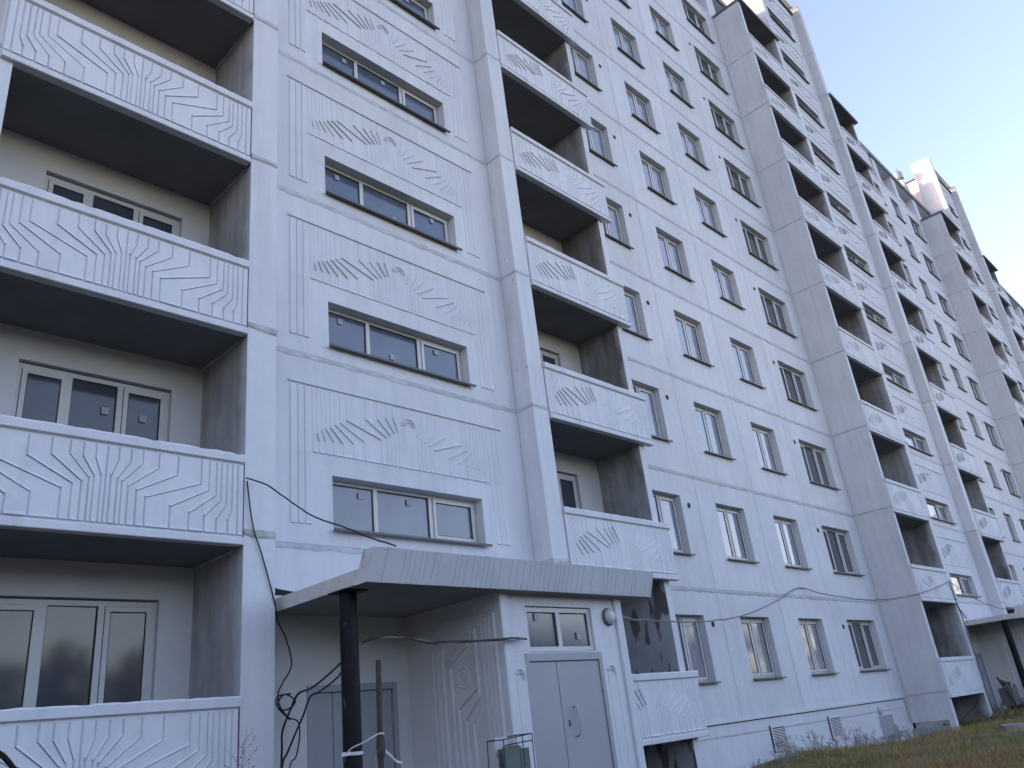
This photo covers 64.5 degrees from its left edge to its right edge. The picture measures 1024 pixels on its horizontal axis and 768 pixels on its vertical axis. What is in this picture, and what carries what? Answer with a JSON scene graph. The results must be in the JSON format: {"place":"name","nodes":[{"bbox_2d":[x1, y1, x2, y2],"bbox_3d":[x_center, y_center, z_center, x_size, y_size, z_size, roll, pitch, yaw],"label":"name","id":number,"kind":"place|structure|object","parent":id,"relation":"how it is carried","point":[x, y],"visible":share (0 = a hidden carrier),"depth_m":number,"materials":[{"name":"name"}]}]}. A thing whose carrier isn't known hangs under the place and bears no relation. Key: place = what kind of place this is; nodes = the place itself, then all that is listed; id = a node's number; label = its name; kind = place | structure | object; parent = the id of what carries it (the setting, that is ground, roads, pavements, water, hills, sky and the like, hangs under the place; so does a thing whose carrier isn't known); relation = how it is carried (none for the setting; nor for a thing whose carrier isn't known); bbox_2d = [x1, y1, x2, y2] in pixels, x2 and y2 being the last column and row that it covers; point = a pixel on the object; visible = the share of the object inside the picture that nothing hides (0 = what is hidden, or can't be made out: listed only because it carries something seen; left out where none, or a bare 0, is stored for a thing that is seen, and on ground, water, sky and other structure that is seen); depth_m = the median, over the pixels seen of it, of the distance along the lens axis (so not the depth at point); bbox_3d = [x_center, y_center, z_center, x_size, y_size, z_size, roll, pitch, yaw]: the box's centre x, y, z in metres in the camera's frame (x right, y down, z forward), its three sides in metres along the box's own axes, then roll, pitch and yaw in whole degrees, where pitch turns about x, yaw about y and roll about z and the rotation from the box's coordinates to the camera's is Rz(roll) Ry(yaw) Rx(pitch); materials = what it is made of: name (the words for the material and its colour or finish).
{"place":"outdoors","nodes":[
{"label":"outdoors","id":0,"kind":"place"},
{"bbox_2d":[744,703,1023,767],"bbox_3d":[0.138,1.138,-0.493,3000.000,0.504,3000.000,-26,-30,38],"label":"ground","id":1,"kind":"structure","parent":0,"point":[954,739],"depth_m":17.27,"materials":[{"name":"green plant"}]},
{"bbox_2d":[224,729,256,767],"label":"dry weed","id":2,"kind":"object","parent":1,"relation":"on","point":[243,752],"visible":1,"depth_m":7.48,"materials":[{"name":"brown plant"}]},
{"bbox_2d":[345,660,401,767],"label":"steel pole","id":3,"kind":"object","parent":1,"relation":"on","point":[381,750],"visible":1,"depth_m":7.90,"materials":[{"name":"grey metal"}]},
{"bbox_2d":[487,733,535,767],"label":"glass crate","id":4,"kind":"object","parent":1,"relation":"on","point":[516,756],"visible":1,"depth_m":9.00,"materials":[{"name":"green"}]},
{"bbox_2d":[0,0,1023,767],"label":"apartment building","id":5,"kind":"structure","parent":1,"relation":"on","point":[562,336],"depth_m":14.17,"materials":[{"name":"grey concrete"}]},
{"bbox_2d":[0,750,18,767],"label":"cable","id":6,"kind":"object","parent":5,"relation":"attached to","point":[7,760],"visible":1,"depth_m":6.36,"materials":[{"name":"black plastic"}]},
{"bbox_2d":[0,598,156,709],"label":"balcony window","id":7,"kind":"structure","parent":5,"relation":"in","point":[53,652],"depth_m":9.13,"materials":[{"name":"white glass"}]},
{"bbox_2d":[11,362,169,441],"bbox_3d":[-5.238,0.739,10.094,0.100,1.750,1.860,-26,-30,38],"label":"balcony window","id":8,"kind":"structure","parent":5,"relation":"in","point":[41,393],"depth_m":10.26,"materials":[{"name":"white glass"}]},
{"bbox_2d":[44,175,179,236],"bbox_3d":[-5.547,-1.815,11.200,0.100,1.750,1.860,-26,-30,38],"label":"balcony window","id":9,"kind":"structure","parent":5,"relation":"in","point":[75,193],"depth_m":11.45,"materials":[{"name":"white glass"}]},
{"bbox_2d":[246,481,300,767],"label":"cable","id":10,"kind":"object","parent":5,"relation":"attached to","point":[292,760],"visible":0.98,"depth_m":9.62,"materials":[{"name":"black plastic"}]},
{"bbox_2d":[275,693,295,719],"bbox_3d":[-2.619,3.725,9.361,0.051,0.297,0.274,-26,-30,38],"label":"cable loop","id":11,"kind":"object","parent":10,"relation":"hanging from","point":[277,703],"visible":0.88,"depth_m":9.33,"materials":[{"name":"black rubber"}]},
{"bbox_2d":[280,661,341,767],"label":"cable","id":12,"kind":"object","parent":5,"relation":"attached to","point":[298,693],"visible":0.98,"depth_m":8.65,"materials":[{"name":"black plastic"}]},
{"bbox_2d":[281,672,340,767],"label":"cable","id":13,"kind":"object","parent":5,"relation":"attached to","point":[301,719],"visible":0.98,"depth_m":8.68,"materials":[{"name":"black plastic"}]},
{"bbox_2d":[246,477,396,546],"bbox_3d":[-2.262,1.453,9.377,1.997,1.216,0.100,-14,-24,16],"label":"cable","id":14,"kind":"object","parent":5,"relation":"attached to","point":[320,518],"visible":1,"depth_m":9.28,"materials":[{"name":"black plastic"}]},
{"bbox_2d":[342,750,362,756],"bbox_3d":[-1.649,3.818,8.401,0.334,0.052,0.217,-68,-64,64],"label":"tape band","id":15,"kind":"object","parent":5,"relation":"attached to","point":[352,753],"visible":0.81,"depth_m":8.36,"materials":[{"name":"grey plastic"}]},
{"bbox_2d":[307,681,400,767],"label":"service door","id":16,"kind":"structure","parent":5,"relation":"in","point":[324,710],"depth_m":10.19,"materials":[{"name":"grey paint"}]},
{"bbox_2d":[322,41,450,132],"bbox_3d":[-2.441,-5.681,15.577,0.350,0.806,2.970,-26,-30,38],"label":"stairwell window","id":17,"kind":"structure","parent":5,"relation":"in","point":[334,59],"depth_m":15.61,"materials":[{"name":"grey glass"}]},
{"bbox_2d":[325,164,462,250],"bbox_3d":[-2.132,-3.127,14.470,0.350,0.806,2.970,-26,-30,38],"label":"stairwell window","id":18,"kind":"structure","parent":5,"relation":"in","point":[347,188],"depth_m":14.51,"materials":[{"name":"grey glass"}]},
{"bbox_2d":[328,308,476,386],"bbox_3d":[-1.823,-0.574,13.364,0.350,0.806,2.970,-26,-30,38],"label":"stairwell window","id":19,"kind":"structure","parent":5,"relation":"in","point":[347,332],"depth_m":13.41,"materials":[{"name":"grey glass"}]},
{"bbox_2d":[332,480,492,546],"bbox_3d":[-1.514,1.980,12.257,0.350,0.806,2.970,-26,-30,38],"label":"stairwell window","id":20,"kind":"structure","parent":5,"relation":"in","point":[365,509],"depth_m":12.29,"materials":[{"name":"grey glass"}]},
{"bbox_2d":[391,0,439,29],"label":"stairwell window","id":21,"kind":"structure","parent":5,"relation":"in","point":[413,7],"depth_m":17.40,"materials":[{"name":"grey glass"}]},
{"bbox_2d":[360,636,523,646],"bbox_3d":[-0.713,3.024,9.542,2.316,0.142,0.112,11,-29,-35],"label":"cable","id":22,"kind":"object","parent":5,"relation":"attached to","point":[436,643],"visible":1,"depth_m":9.38,"materials":[{"name":"grey plastic"}]},
{"bbox_2d":[361,635,526,643],"bbox_3d":[-0.711,2.998,9.552,2.311,0.109,0.122,11,-29,-35],"label":"cable","id":23,"kind":"object","parent":5,"relation":"attached to","point":[418,640],"visible":1,"depth_m":9.43,"materials":[{"name":"black plastic"}]},
{"bbox_2d":[540,350,557,365],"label":"balcony window","id":24,"kind":"structure","parent":5,"relation":"in","point":[547,357],"depth_m":17.72,"materials":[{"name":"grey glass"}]},
{"bbox_2d":[525,607,593,651],"bbox_3d":[0.609,3.304,10.910,0.080,0.560,1.340,-26,-30,38],"label":"transom window","id":25,"kind":"structure","parent":5,"relation":"in","point":[548,629],"depth_m":10.89,"materials":[{"name":"grey glass"}]},
{"bbox_2d":[557,473,578,508],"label":"balcony window","id":26,"kind":"structure","parent":5,"relation":"in","point":[567,484],"depth_m":16.54,"materials":[{"name":"grey glass"}]},
{"bbox_2d":[525,652,617,767],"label":"entrance door","id":27,"kind":"structure","parent":5,"relation":"in","point":[572,723],"depth_m":10.46,"materials":[{"name":"grey paint"}]},
{"bbox_2d":[561,0,588,22],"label":"window","id":28,"kind":"structure","parent":5,"relation":"in","point":[572,5],"depth_m":25.53,"materials":[{"name":"grey glass"}]},
{"bbox_2d":[570,46,602,91],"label":"window","id":29,"kind":"structure","parent":5,"relation":"in","point":[582,68],"depth_m":24.55,"materials":[{"name":"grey glass"}]},
{"bbox_2d":[585,124,617,166],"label":"window","id":30,"kind":"structure","parent":5,"relation":"in","point":[595,136],"depth_m":23.44,"materials":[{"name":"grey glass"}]},
{"bbox_2d":[602,203,633,249],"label":"window","id":31,"kind":"structure","parent":5,"relation":"in","point":[614,230],"depth_m":22.40,"materials":[{"name":"grey glass"}]},
{"bbox_2d":[612,25,645,68],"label":"window","id":32,"kind":"structure","parent":5,"relation":"in","point":[624,44],"depth_m":27.61,"materials":[{"name":"grey glass"}]},
{"bbox_2d":[622,291,652,340],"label":"window","id":33,"kind":"structure","parent":5,"relation":"in","point":[631,302],"depth_m":21.34,"materials":[{"name":"grey glass"}]},
{"bbox_2d":[626,89,660,133],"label":"window","id":34,"kind":"structure","parent":5,"relation":"in","point":[638,108],"depth_m":26.50,"materials":[{"name":"grey glass"}]},
{"bbox_2d":[632,384,672,441],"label":"window","id":35,"kind":"structure","parent":5,"relation":"in","point":[650,403],"depth_m":20.22,"materials":[{"name":"grey glass"}]},
{"bbox_2d":[641,158,676,204],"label":"window","id":36,"kind":"structure","parent":5,"relation":"in","point":[654,178],"depth_m":25.40,"materials":[{"name":"grey glass"}]},
{"bbox_2d":[651,13,679,50],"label":"window","id":37,"kind":"structure","parent":5,"relation":"in","point":[662,30],"depth_m":30.79,"materials":[{"name":"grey glass"}]},
{"bbox_2d":[653,493,695,555],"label":"window","id":38,"kind":"structure","parent":5,"relation":"in","point":[665,506],"depth_m":19.06,"materials":[{"name":"grey glass"}]},
{"bbox_2d":[657,233,694,282],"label":"window","id":39,"kind":"structure","parent":5,"relation":"in","point":[670,251],"depth_m":24.30,"materials":[{"name":"grey glass"}]},
{"bbox_2d":[664,68,694,108],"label":"window","id":40,"kind":"structure","parent":5,"relation":"in","point":[675,86],"depth_m":29.69,"materials":[{"name":"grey glass"}]},
{"bbox_2d":[675,315,714,366],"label":"window","id":41,"kind":"structure","parent":5,"relation":"in","point":[689,336],"depth_m":23.20,"materials":[{"name":"grey glass"}]},
{"bbox_2d":[679,129,710,170],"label":"window","id":42,"kind":"structure","parent":5,"relation":"in","point":[690,146],"depth_m":28.60,"materials":[{"name":"grey glass"}]},
{"bbox_2d":[675,616,721,684],"bbox_3d":[3.855,5.767,17.627,0.345,1.456,1.510,-26,-30,38],"label":"window","id":43,"kind":"structure","parent":5,"relation":"in","point":[690,634],"depth_m":17.90,"materials":[{"name":"grey glass"}]},
{"bbox_2d":[682,3,715,43],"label":"window","id":44,"kind":"structure","parent":5,"relation":"in","point":[691,17],"depth_m":34.27,"materials":[{"name":"grey glass"}]},
{"bbox_2d":[695,194,727,237],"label":"window","id":45,"kind":"structure","parent":5,"relation":"in","point":[706,211],"depth_m":27.51,"materials":[{"name":"grey glass"}]},
{"bbox_2d":[695,52,729,94],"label":"window","id":46,"kind":"structure","parent":5,"relation":"in","point":[705,68],"depth_m":33.18,"materials":[{"name":"grey glass"}]},
{"bbox_2d":[694,406,735,459],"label":"window","id":47,"kind":"structure","parent":5,"relation":"in","point":[708,421],"depth_m":22.09,"materials":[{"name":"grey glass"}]},
{"bbox_2d":[710,107,744,149],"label":"window","id":48,"kind":"structure","parent":5,"relation":"in","point":[721,123],"depth_m":32.08,"materials":[{"name":"grey glass"}]},
{"bbox_2d":[712,265,745,309],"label":"window","id":49,"kind":"structure","parent":5,"relation":"in","point":[725,288],"depth_m":26.40,"materials":[{"name":"grey glass"}]},
{"bbox_2d":[716,506,759,562],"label":"window","id":50,"kind":"structure","parent":5,"relation":"in","point":[734,539],"depth_m":20.98,"materials":[{"name":"grey glass"}]},
{"bbox_2d":[725,164,761,207],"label":"window","id":51,"kind":"structure","parent":5,"relation":"in","point":[738,183],"depth_m":30.98,"materials":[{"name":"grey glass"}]},
{"bbox_2d":[731,342,766,388],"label":"window","id":52,"kind":"structure","parent":5,"relation":"in","point":[743,360],"depth_m":25.30,"materials":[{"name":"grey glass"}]},
{"bbox_2d":[742,226,778,270],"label":"window","id":53,"kind":"structure","parent":5,"relation":"in","point":[756,246],"depth_m":29.87,"materials":[{"name":"grey glass"}]},
{"bbox_2d":[740,618,786,679],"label":"window","id":54,"kind":"structure","parent":5,"relation":"in","point":[756,638],"depth_m":19.86,"materials":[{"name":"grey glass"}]},
{"bbox_2d":[751,426,788,474],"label":"window","id":55,"kind":"structure","parent":5,"relation":"in","point":[763,440],"depth_m":24.19,"materials":[{"name":"grey glass"}]},
{"bbox_2d":[759,292,797,337],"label":"window","id":56,"kind":"structure","parent":5,"relation":"in","point":[774,312],"depth_m":28.76,"materials":[{"name":"grey glass"}]},
{"bbox_2d":[769,13,796,42],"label":"stairwell window","id":57,"kind":"structure","parent":5,"relation":"in","point":[771,16],"depth_m":40.67,"materials":[{"name":"grey glass"}]},
{"bbox_2d":[622,580,950,622],"bbox_3d":[7.455,5.317,20.138,1.909,1.698,20.479,-24,-29,35],"label":"overhead cable","id":58,"kind":"object","parent":5,"relation":"attached to","point":[763,607],"visible":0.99,"depth_m":18.54,"materials":[{"name":"grey plastic"}]},
{"bbox_2d":[774,518,812,569],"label":"window","id":59,"kind":"structure","parent":5,"relation":"in","point":[788,541],"depth_m":23.08,"materials":[{"name":"grey glass"}]},
{"bbox_2d":[783,56,809,83],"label":"stairwell window","id":60,"kind":"structure","parent":5,"relation":"in","point":[784,58],"depth_m":39.49,"materials":[{"name":"grey glass"}]},
{"bbox_2d":[778,364,818,410],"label":"window","id":61,"kind":"structure","parent":5,"relation":"in","point":[793,382],"depth_m":27.65,"materials":[{"name":"grey glass"}]},
{"bbox_2d":[797,101,824,128],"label":"stairwell window","id":62,"kind":"structure","parent":5,"relation":"in","point":[799,104],"depth_m":38.53,"materials":[{"name":"grey glass"}]},
{"bbox_2d":[798,619,839,675],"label":"window","id":63,"kind":"structure","parent":5,"relation":"in","point":[816,654],"depth_m":21.96,"materials":[{"name":"grey glass"}]},
{"bbox_2d":[799,443,840,489],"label":"window","id":64,"kind":"structure","parent":5,"relation":"in","point":[814,460],"depth_m":26.54,"materials":[{"name":"grey glass"}]},
{"bbox_2d":[812,148,840,174],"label":"stairwell window","id":65,"kind":"structure","parent":5,"relation":"in","point":[825,161],"depth_m":37.58,"materials":[{"name":"grey glass"}]},
{"bbox_2d":[828,197,856,224],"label":"stairwell window","id":66,"kind":"structure","parent":5,"relation":"in","point":[832,203],"depth_m":36.64,"materials":[{"name":"grey glass"}]},
{"bbox_2d":[822,528,864,575],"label":"window","id":67,"kind":"structure","parent":5,"relation":"in","point":[838,548],"depth_m":25.43,"materials":[{"name":"grey glass"}]},
{"bbox_2d":[845,250,874,277],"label":"stairwell window","id":68,"kind":"structure","parent":5,"relation":"in","point":[850,257],"depth_m":35.60,"materials":[{"name":"grey glass"}]},
{"bbox_2d":[847,621,890,671],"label":"window","id":69,"kind":"structure","parent":5,"relation":"in","point":[861,633],"depth_m":24.30,"materials":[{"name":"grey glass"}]},
{"bbox_2d":[864,307,892,332],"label":"stairwell window","id":70,"kind":"structure","parent":5,"relation":"in","point":[869,314],"depth_m":34.59,"materials":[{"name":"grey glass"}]},
{"bbox_2d":[883,367,912,392],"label":"stairwell window","id":71,"kind":"structure","parent":5,"relation":"in","point":[890,376],"depth_m":33.50,"materials":[{"name":"grey glass"}]},
{"bbox_2d":[892,203,906,223],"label":"window","id":72,"kind":"structure","parent":5,"relation":"in","point":[895,208],"depth_m":49.65,"materials":[{"name":"grey glass"}]},
{"bbox_2d":[906,242,920,262],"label":"window","id":73,"kind":"structure","parent":5,"relation":"in","point":[908,245],"depth_m":48.55,"materials":[{"name":"grey glass"}]},
{"bbox_2d":[904,432,933,455],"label":"stairwell window","id":74,"kind":"structure","parent":5,"relation":"in","point":[914,442],"depth_m":32.41,"materials":[{"name":"grey glass"}]},
{"bbox_2d":[910,220,927,243],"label":"window","id":75,"kind":"structure","parent":5,"relation":"in","point":[916,230],"depth_m":51.96,"materials":[{"name":"grey glass"}]},
{"bbox_2d":[920,282,935,304],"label":"window","id":76,"kind":"structure","parent":5,"relation":"in","point":[923,286],"depth_m":47.43,"materials":[{"name":"grey glass"}]},
{"bbox_2d":[924,258,941,281],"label":"window","id":77,"kind":"structure","parent":5,"relation":"in","point":[929,265],"depth_m":50.86,"materials":[{"name":"grey glass"}]},
{"bbox_2d":[926,501,956,523],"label":"stairwell window","id":78,"kind":"structure","parent":5,"relation":"in","point":[937,511],"depth_m":31.31,"materials":[{"name":"grey glass"}]},
{"bbox_2d":[935,324,950,346],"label":"window","id":79,"kind":"structure","parent":5,"relation":"in","point":[938,327],"depth_m":46.36,"materials":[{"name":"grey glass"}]},
{"bbox_2d":[938,297,956,320],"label":"window","id":80,"kind":"structure","parent":5,"relation":"in","point":[943,303],"depth_m":49.77,"materials":[{"name":"grey glass"}]},
{"bbox_2d":[951,368,967,392],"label":"window","id":81,"kind":"structure","parent":5,"relation":"in","point":[954,372],"depth_m":45.24,"materials":[{"name":"grey glass"}]},
{"bbox_2d":[953,338,971,361],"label":"window","id":82,"kind":"structure","parent":5,"relation":"in","point":[958,344],"depth_m":48.68,"materials":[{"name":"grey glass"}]},
{"bbox_2d":[950,575,981,596],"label":"stairwell window","id":83,"kind":"structure","parent":5,"relation":"in","point":[961,582],"depth_m":30.21,"materials":[{"name":"grey glass"}]},
{"bbox_2d":[950,583,993,712],"bbox_3d":[15.081,8.693,26.596,0.077,4.434,0.281,-26,-30,38],"label":"cable","id":84,"kind":"object","parent":5,"relation":"attached to","point":[973,651],"visible":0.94,"depth_m":26.62,"materials":[{"name":"black plastic"}]},
{"bbox_2d":[968,415,984,439],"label":"window","id":85,"kind":"structure","parent":5,"relation":"in","point":[970,417],"depth_m":44.13,"materials":[{"name":"grey glass"}]},
{"bbox_2d":[969,380,986,404],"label":"window","id":86,"kind":"structure","parent":5,"relation":"in","point":[975,391],"depth_m":47.58,"materials":[{"name":"grey glass"}]},
{"bbox_2d":[950,582,1023,609],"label":"cable","id":87,"kind":"object","parent":5,"relation":"attached to","point":[980,601],"visible":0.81,"depth_m":28.10,"materials":[{"name":"grey plastic"}]},
{"bbox_2d":[975,653,998,710],"bbox_3d":[16.069,10.495,27.492,0.097,2.635,1.370,-26,-30,38],"label":"service door","id":88,"kind":"structure","parent":5,"relation":"in","point":[983,670],"depth_m":27.91,"materials":[{"name":"grey paint"}]},
{"bbox_2d":[985,463,1002,489],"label":"window","id":89,"kind":"structure","parent":5,"relation":"in","point":[988,466],"depth_m":43.02,"materials":[{"name":"grey glass"}]},
{"bbox_2d":[985,425,1004,450],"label":"window","id":90,"kind":"structure","parent":5,"relation":"in","point":[990,432],"depth_m":46.48,"materials":[{"name":"grey glass"}]},
{"bbox_2d":[1002,472,1021,497],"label":"window","id":91,"kind":"structure","parent":5,"relation":"in","point":[1007,478],"depth_m":45.35,"materials":[{"name":"grey glass"}]},
{"bbox_2d":[1004,515,1021,542],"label":"window","id":92,"kind":"structure","parent":5,"relation":"in","point":[1006,517],"depth_m":41.90,"materials":[{"name":"grey glass"}]},
{"bbox_2d":[749,758,767,767],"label":"wall weed","id":93,"kind":"object","parent":1,"relation":"on","point":[758,759],"depth_m":16.69,"materials":[{"name":"plant"}]},
{"bbox_2d":[770,747,789,767],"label":"wall weed","id":94,"kind":"object","parent":1,"relation":"on","point":[779,754],"depth_m":16.93,"materials":[{"name":"plant"}]},
{"bbox_2d":[775,744,788,764],"bbox_3d":[5.761,7.857,17.209,0.335,0.478,0.214,-12,-24,12],"label":"wall weed","id":95,"kind":"object","parent":1,"relation":"on","point":[782,753],"depth_m":17.23,"materials":[{"name":"plant"}]},
{"bbox_2d":[777,735,796,759],"bbox_3d":[6.066,7.984,17.797,0.468,0.553,0.293,-48,-47,57],"label":"wall weed","id":96,"kind":"object","parent":1,"relation":"on","point":[789,757],"depth_m":17.80,"materials":[{"name":"plant"}]},
{"bbox_2d":[787,743,801,760],"bbox_3d":[6.042,7.893,17.339,0.344,0.417,0.481,-17,-25,22],"label":"wall weed","id":97,"kind":"object","parent":1,"relation":"on","point":[794,752],"depth_m":17.36,"materials":[{"name":"plant"}]},
{"bbox_2d":[798,732,817,752],"bbox_3d":[6.841,8.227,18.627,0.368,0.529,0.457,-26,-30,38],"label":"wall weed","id":98,"kind":"object","parent":1,"relation":"on","point":[809,740],"depth_m":18.56,"materials":[{"name":"plant"}]},
{"bbox_2d":[811,729,822,752],"bbox_3d":[7.037,8.216,18.664,0.291,0.543,0.434,-10,-23,6],"label":"wall weed","id":99,"kind":"object","parent":1,"relation":"on","point":[816,741],"depth_m":18.60,"materials":[{"name":"plant"}]},
{"bbox_2d":[839,727,850,749],"bbox_3d":[8.048,8.533,19.456,0.322,0.593,0.349,-11,-24,9],"label":"wall weed","id":100,"kind":"object","parent":1,"relation":"on","point":[845,739],"depth_m":19.44,"materials":[{"name":"plant"}]},
{"bbox_2d":[899,726,908,740],"bbox_3d":[10.589,9.454,21.881,0.288,0.441,0.336,-26,-30,38],"label":"wall weed","id":101,"kind":"object","parent":1,"relation":"on","point":[904,733],"depth_m":21.83,"materials":[{"name":"plant"}]},
{"bbox_2d":[994,677,1023,712],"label":"rubbish heap","id":102,"kind":"object","parent":1,"relation":"on","point":[1010,696],"visible":0.8,"depth_m":26.14,"materials":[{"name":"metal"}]},
{"bbox_2d":[999,722,1023,732],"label":"concrete slab","id":103,"kind":"object","parent":1,"relation":"on","point":[1010,725],"depth_m":19.01,"materials":[{"name":"grey concrete"}]},
{"bbox_2d":[787,0,1023,307],"label":"sky","id":104,"kind":"structure","parent":0,"point":[942,81],"materials":[{"name":"blue"}]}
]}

